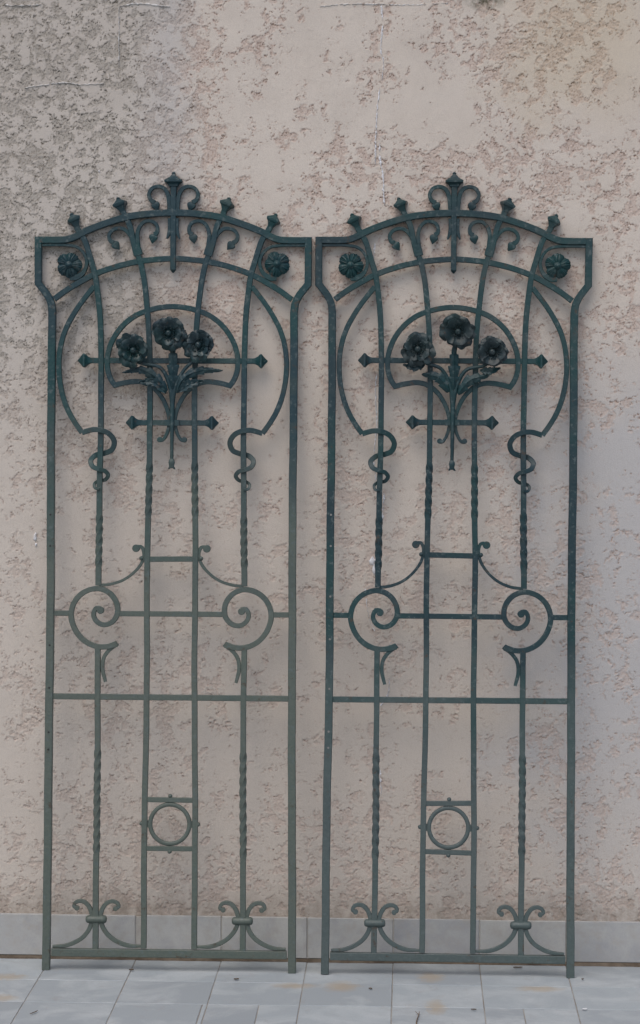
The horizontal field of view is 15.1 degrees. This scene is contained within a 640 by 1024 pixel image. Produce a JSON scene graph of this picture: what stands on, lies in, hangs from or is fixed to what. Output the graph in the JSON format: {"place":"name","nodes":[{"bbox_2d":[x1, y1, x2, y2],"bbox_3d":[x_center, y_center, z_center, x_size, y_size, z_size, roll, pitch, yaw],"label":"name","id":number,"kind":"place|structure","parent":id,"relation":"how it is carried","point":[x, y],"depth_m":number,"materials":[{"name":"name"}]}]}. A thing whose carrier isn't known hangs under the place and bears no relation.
{"place":"outdoors","nodes":[
{"label":"outdoors","id":0,"kind":"place"},
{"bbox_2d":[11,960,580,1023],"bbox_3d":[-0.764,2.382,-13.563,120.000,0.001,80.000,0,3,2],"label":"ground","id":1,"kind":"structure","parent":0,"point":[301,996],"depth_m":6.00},
{"bbox_2d":[0,0,639,966],"bbox_3d":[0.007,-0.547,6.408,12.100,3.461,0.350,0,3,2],"label":"stucco wall","id":2,"kind":"structure","parent":1,"relation":"on","point":[312,118],"depth_m":6.31,"materials":[{"name":"paint"}]},
{"bbox_2d":[35,172,311,972],"bbox_3d":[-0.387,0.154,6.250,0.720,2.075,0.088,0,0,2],"label":"garden gate","id":3,"kind":"structure","parent":2,"relation":"attached to","point":[169,333],"depth_m":6.27,"materials":[{"name":"green metal"}]},
{"bbox_2d":[315,172,592,977],"bbox_3d":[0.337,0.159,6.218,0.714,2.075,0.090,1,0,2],"label":"garden gate","id":4,"kind":"structure","parent":2,"relation":"attached to","point":[418,351],"depth_m":6.23,"materials":[{"name":"green metal"}]},
{"bbox_2d":[0,958,639,1023],"bbox_3d":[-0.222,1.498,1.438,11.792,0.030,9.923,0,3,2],"label":"paving","id":5,"kind":"structure","parent":0,"point":[73,991],"depth_m":6.06,"materials":[{"name":"stone"}]}
]}

